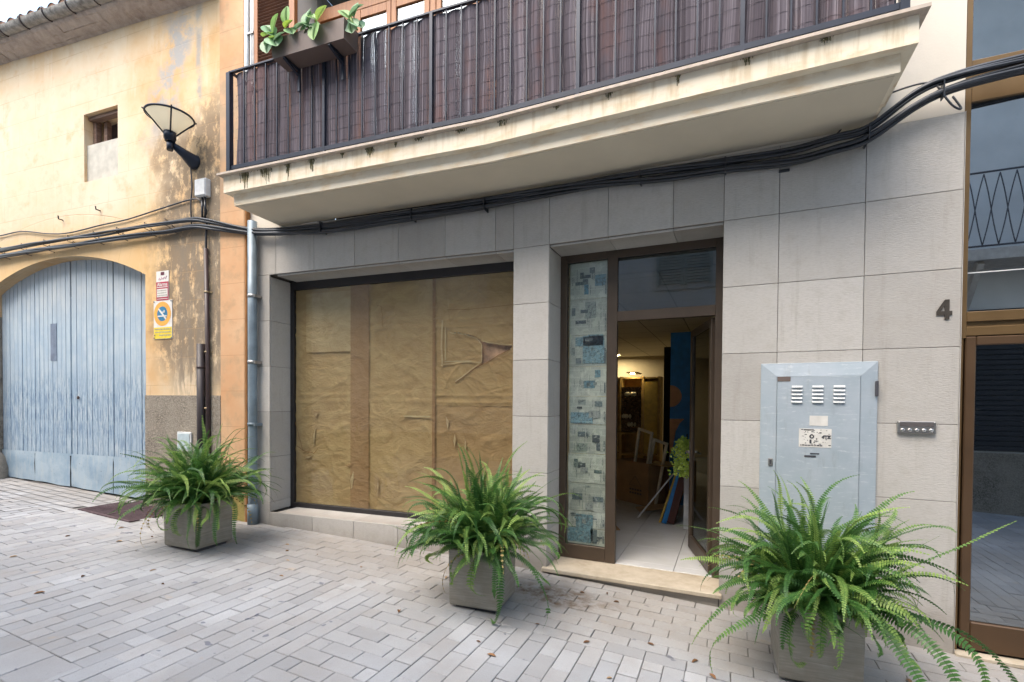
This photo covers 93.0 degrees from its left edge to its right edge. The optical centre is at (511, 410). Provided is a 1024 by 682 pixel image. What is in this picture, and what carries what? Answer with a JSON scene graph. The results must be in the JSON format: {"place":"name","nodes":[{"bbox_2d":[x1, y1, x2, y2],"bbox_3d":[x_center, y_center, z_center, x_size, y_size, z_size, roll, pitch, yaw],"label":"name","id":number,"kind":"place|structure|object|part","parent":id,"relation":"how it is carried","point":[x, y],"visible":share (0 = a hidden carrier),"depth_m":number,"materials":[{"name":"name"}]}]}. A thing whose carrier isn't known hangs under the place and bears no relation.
{"place":"outdoors","nodes":[
{"label":"outdoors","id":0,"kind":"place"},
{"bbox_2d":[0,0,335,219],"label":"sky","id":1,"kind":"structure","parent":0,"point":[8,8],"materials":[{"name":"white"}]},
{"bbox_2d":[0,455,1023,681],"bbox_3d":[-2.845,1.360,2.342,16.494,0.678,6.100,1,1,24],"label":"paving","id":2,"kind":"structure","parent":0,"point":[241,610],"depth_m":3.25,"materials":[{"name":"grey stone"}]},
{"bbox_2d":[78,500,163,522],"bbox_3d":[-4.462,1.176,5.711,1.001,0.055,0.600,1,1,24],"label":"drain grate","id":3,"kind":"object","parent":2,"relation":"in","point":[129,517],"visible":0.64,"depth_m":5.61,"materials":[{"name":"metal"}]},
{"bbox_2d":[0,0,249,521],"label":"ochre building","id":4,"kind":"structure","parent":2,"relation":"on","point":[96,378],"depth_m":6.20,"materials":[{"name":"paint"}]},
{"bbox_2d":[89,109,117,143],"bbox_3d":[-5.161,-3.604,6.251,0.653,0.374,0.173,1,1,24],"label":"window frame","id":5,"kind":"structure","parent":4,"relation":"in","point":[97,126],"depth_m":6.34,"materials":[{"name":"brown wood"}]},
{"bbox_2d":[156,270,168,300],"bbox_3d":[-4.169,-1.483,5.801,0.212,0.352,0.012,1,1,20],"label":"alarm sign","id":6,"kind":"object","parent":4,"relation":"attached to","point":[162,285],"visible":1,"depth_m":5.80,"materials":[{"name":"white metal"}]},
{"bbox_2d":[153,300,172,338],"bbox_3d":[-4.170,-1.080,5.806,0.314,0.460,0.015,1,1,20],"label":"no parking sign","id":7,"kind":"object","parent":4,"relation":"attached to","point":[163,319],"visible":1,"depth_m":5.80,"materials":[{"name":"metal"}]},
{"bbox_2d":[141,103,199,169],"bbox_3d":[-3.736,-3.000,5.356,0.471,0.466,0.531,1,1,24],"label":"wall lamp","id":8,"kind":"object","parent":4,"relation":"attached to","point":[171,122],"visible":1,"depth_m":5.28,"materials":[{"name":"black metal"}]},
{"bbox_2d":[177,432,191,450],"bbox_3d":[-3.833,0.367,5.688,0.230,0.225,0.024,1,1,20],"label":"meter box","id":9,"kind":"object","parent":4,"relation":"attached to","point":[186,436],"visible":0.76,"depth_m":5.67,"materials":[{"name":"white plastic"}]},
{"bbox_2d":[196,343,204,450],"bbox_3d":[-3.564,0.230,5.574,0.091,1.972,0.091,1,1,24],"label":"brown cover pipe","id":10,"kind":"object","parent":4,"relation":"attached to","point":[200,360],"visible":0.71,"depth_m":5.53,"materials":[{"name":"metal"}]},
{"bbox_2d":[195,178,210,217],"bbox_3d":[-3.510,-2.396,5.518,0.165,0.440,0.078,1,1,20],"label":"junction box","id":11,"kind":"object","parent":4,"relation":"attached to","point":[202,188],"visible":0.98,"depth_m":5.49,"materials":[{"name":"white plastic"}]},
{"bbox_2d":[204,248,212,455],"bbox_3d":[-3.480,-0.308,5.548,0.112,3.057,0.058,1,1,20],"label":"brown conduit","id":12,"kind":"object","parent":4,"relation":"attached to","point":[207,352],"visible":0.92,"depth_m":5.52,"materials":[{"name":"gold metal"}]},
{"bbox_2d":[163,497,232,551],"bbox_3d":[-2.959,1.076,4.596,0.420,0.455,0.375,1,1,21],"label":"square planter","id":13,"kind":"object","parent":2,"relation":"on","point":[224,533],"visible":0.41,"depth_m":4.46,"materials":[{"name":"concrete"}]},
{"bbox_2d":[92,415,279,547],"bbox_3d":[-2.969,0.659,4.605,1.435,1.226,1.338,1,1,8],"label":"fern","id":14,"kind":"object","parent":13,"relation":"in","point":[202,477],"visible":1,"depth_m":4.38,"materials":[{"name":"green plant"}]},
{"bbox_2d":[449,544,515,613],"bbox_3d":[-0.214,1.227,3.618,0.385,0.455,0.375,1,1,19],"label":"square planter","id":15,"kind":"object","parent":2,"relation":"on","point":[461,594],"visible":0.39,"depth_m":3.46,"materials":[{"name":"concrete"}]},
{"bbox_2d":[390,442,581,625],"bbox_3d":[-0.159,0.826,3.617,1.375,1.204,1.349,1,1,24],"label":"fern","id":16,"kind":"object","parent":15,"relation":"in","point":[487,521],"visible":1,"depth_m":3.44,"materials":[{"name":"green plant"}]},
{"bbox_2d":[216,0,1023,668],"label":"stone clad building","id":17,"kind":"structure","parent":2,"relation":"on","point":[394,358],"depth_m":3.85,"materials":[{"name":"stone"}]},
{"bbox_2d":[244,0,253,155],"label":"white pipes","id":18,"kind":"object","parent":17,"relation":"attached to","point":[248,34],"visible":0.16,"depth_m":5.32,"materials":[{"name":"plastic"}]},
{"bbox_2d":[247,220,262,524],"bbox_3d":[-2.835,-0.403,5.337,0.128,3.310,0.127,1,1,24],"label":"drain pipe","id":19,"kind":"object","parent":17,"relation":"attached to","point":[253,424],"visible":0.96,"depth_m":5.30,"materials":[{"name":"metal"}]},
{"bbox_2d":[271,17,358,91],"bbox_3d":[-1.719,-3.062,4.227,0.780,0.360,0.193,1,1,20],"label":"window box","id":20,"kind":"object","parent":17,"relation":"attached to","point":[299,50],"visible":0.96,"depth_m":4.17,"materials":[{"name":"beige plastic"}]},
{"bbox_2d":[260,3,365,52],"bbox_3d":[-1.722,-3.276,4.126,1.009,0.347,0.211,1,1,18],"label":"window box plant","id":21,"kind":"object","parent":20,"relation":"in","point":[275,39],"depth_m":4.15,"materials":[{"name":"green plant"}]},
{"bbox_2d":[289,261,513,520],"bbox_3d":[-1.229,-0.157,5.191,2.860,2.623,0.080,1,1,20],"label":"shop window","id":22,"kind":"structure","parent":17,"relation":"in","point":[379,397],"depth_m":5.19,"materials":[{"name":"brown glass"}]},
{"bbox_2d":[314,0,496,142],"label":"balcony window","id":23,"kind":"structure","parent":17,"relation":"in","point":[371,9],"depth_m":5.09,"materials":[{"name":"brown wood"}]},
{"bbox_2d":[0,53,1023,258],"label":"cable bundle","id":24,"kind":"object","parent":17,"relation":"attached to","point":[1008,67],"visible":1,"depth_m":3.87,"materials":[{"name":"black rubber"}]},
{"bbox_2d":[236,0,893,163],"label":"reed screen","id":25,"kind":"object","parent":17,"relation":"attached to","point":[778,15],"visible":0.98,"depth_m":3.79,"materials":[{"name":"wicker"}]},
{"bbox_2d":[598,372,662,460],"bbox_3d":[2.266,0.291,9.382,1.170,2.019,0.570,1,1,24],"label":"display shelf","id":26,"kind":"object","parent":17,"relation":"on","point":[639,402],"visible":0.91,"depth_m":9.21,"materials":[{"name":"brown wood"}]},
{"bbox_2d":[644,382,657,453],"bbox_3d":[2.592,0.143,9.090,0.240,1.350,0.008,1,1,24],"label":"yellow door","id":27,"kind":"structure","parent":26,"relation":"in","point":[650,388],"depth_m":9.09,"materials":[{"name":"wood"}]},
{"bbox_2d":[616,458,673,505],"bbox_3d":[1.974,1.038,6.987,0.424,0.600,0.960,0,1,-30],"label":"cardboard box","id":28,"kind":"object","parent":17,"relation":"on","point":[637,482],"visible":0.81,"depth_m":6.89,"materials":[{"name":"brown cardboard"}]},
{"bbox_2d":[634,428,653,463],"bbox_3d":[1.855,0.781,6.992,0.030,1.056,0.472,0,1,-26],"label":"picture frame","id":29,"kind":"object","parent":28,"relation":"in","point":[649,446],"visible":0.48,"depth_m":6.88,"materials":[{"name":"white paint"}]},
{"bbox_2d":[649,438,667,503],"bbox_3d":[2.000,0.869,6.803,0.030,0.953,0.444,0,1,-31],"label":"picture frame","id":30,"kind":"object","parent":28,"relation":"in","point":[663,462],"visible":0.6,"depth_m":6.72,"materials":[{"name":"white paint"}]},
{"bbox_2d":[637,469,677,517],"bbox_3d":[1.798,1.008,5.970,0.500,0.678,0.050,1,1,24],"label":"leaning board","id":31,"kind":"object","parent":17,"relation":"on","point":[665,483],"visible":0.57,"depth_m":5.96,"materials":[{"name":"grey wood"}]},
{"bbox_2d":[653,461,668,501],"bbox_3d":[2.152,1.044,7.006,0.220,0.590,0.300,1,1,24],"label":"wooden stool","id":32,"kind":"object","parent":17,"relation":"on","point":[666,487],"visible":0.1,"depth_m":6.84,"materials":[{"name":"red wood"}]},
{"bbox_2d":[659,470,677,522],"bbox_3d":[1.914,1.030,5.907,0.211,0.634,0.300,1,1,24],"label":"leaning board","id":33,"kind":"object","parent":17,"relation":"on","point":[665,506],"visible":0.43,"depth_m":5.78,"materials":[{"name":"wood"}]},
{"bbox_2d":[662,470,678,523],"bbox_3d":[1.951,1.021,5.879,0.228,0.661,0.300,1,1,24],"label":"leaning board","id":34,"kind":"object","parent":17,"relation":"on","point":[666,513],"visible":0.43,"depth_m":5.75,"materials":[{"name":"blue wood"}]},
{"bbox_2d":[667,466,683,523],"bbox_3d":[2.002,1.018,5.846,0.228,0.658,0.300,1,1,24],"label":"leaning board","id":35,"kind":"object","parent":17,"relation":"on","point":[676,502],"visible":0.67,"depth_m":5.72,"materials":[{"name":"red wood"}]},
{"bbox_2d":[666,434,688,478],"bbox_3d":[1.885,0.512,5.383,0.359,0.494,0.266,1,1,24],"label":"hanging greenery","id":36,"kind":"object","parent":17,"relation":"hanging from","point":[682,461],"visible":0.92,"depth_m":5.34,"materials":[{"name":"green plant"}]},
{"bbox_2d":[669,332,690,504],"bbox_3d":[2.518,0.125,6.817,0.582,2.440,0.043,1,1,24],"label":"blue panel","id":37,"kind":"object","parent":17,"relation":"on","point":[680,385],"visible":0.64,"depth_m":6.86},
{"bbox_2d":[683,464,688,528],"bbox_3d":[2.018,0.992,5.581,0.085,0.740,0.070,1,1,24],"label":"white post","id":38,"kind":"object","parent":17,"relation":"on","point":[686,503],"visible":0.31,"depth_m":5.56,"materials":[{"name":"white"}]},
{"bbox_2d":[779,168,789,172],"bbox_3d":[1.954,-1.719,3.491,0.070,0.020,0.012,1,1,24],"label":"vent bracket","id":39,"kind":"object","parent":17,"relation":"attached to","point":[784,170],"visible":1,"depth_m":3.48,"materials":[{"name":"black metal"}]},
{"bbox_2d":[758,361,878,573],"bbox_3d":[2.134,0.457,3.417,0.704,1.581,0.052,1,1,24],"label":"utility cabinet","id":40,"kind":"object","parent":17,"relation":"attached to","point":[818,428],"visible":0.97,"depth_m":3.39,"materials":[{"name":"metal"}]},
{"bbox_3d":[2.129,0.455,3.403,0.496,1.382,0.023,1,1,24],"label":"cabinet door","id":41,"kind":"part","parent":40,"relation":"part of","materials":[{"name":"paint"}]},
{"bbox_2d":[897,421,935,433],"bbox_3d":[2.655,0.114,3.192,0.204,0.081,0.030,1,1,24],"label":"intercom","id":42,"kind":"object","parent":17,"relation":"attached to","point":[920,427],"visible":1,"depth_m":3.19,"materials":[{"name":"metal"}]},
{"bbox_2d":[936,299,951,319],"bbox_3d":[2.788,-0.648,3.135,0.080,0.128,0.006,1,1,24],"label":"house number","id":43,"kind":"object","parent":17,"relation":"attached to","point":[946,312],"visible":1,"depth_m":3.13,"materials":[{"name":"grey metal"}]},
{"bbox_2d":[771,603,865,681],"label":"square planter","id":44,"kind":"object","parent":2,"relation":"on","point":[816,668],"visible":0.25,"depth_m":2.68,"materials":[{"name":"concrete"}]},
{"bbox_2d":[680,470,1017,681],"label":"fern","id":45,"kind":"object","parent":44,"relation":"in","point":[834,575],"visible":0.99,"depth_m":2.64,"materials":[{"name":"green plant"}]},
{"bbox_2d":[636,503,664,511],"bbox_3d":[1.898,1.310,6.546,0.416,0.074,0.280,0,1,4],"label":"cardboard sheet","id":46,"kind":"object","parent":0,"point":[652,507],"visible":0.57,"depth_m":6.54,"materials":[{"name":"brown cardboard"}]},
{"bbox_2d":[663,347,670,460],"bbox_3d":[2.814,0.144,8.177,0.450,2.360,0.600,1,1,24],"label":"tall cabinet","id":47,"kind":"object","parent":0,"point":[666,403],"visible":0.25,"depth_m":7.97,"materials":[{"name":"black wood"}]}
]}

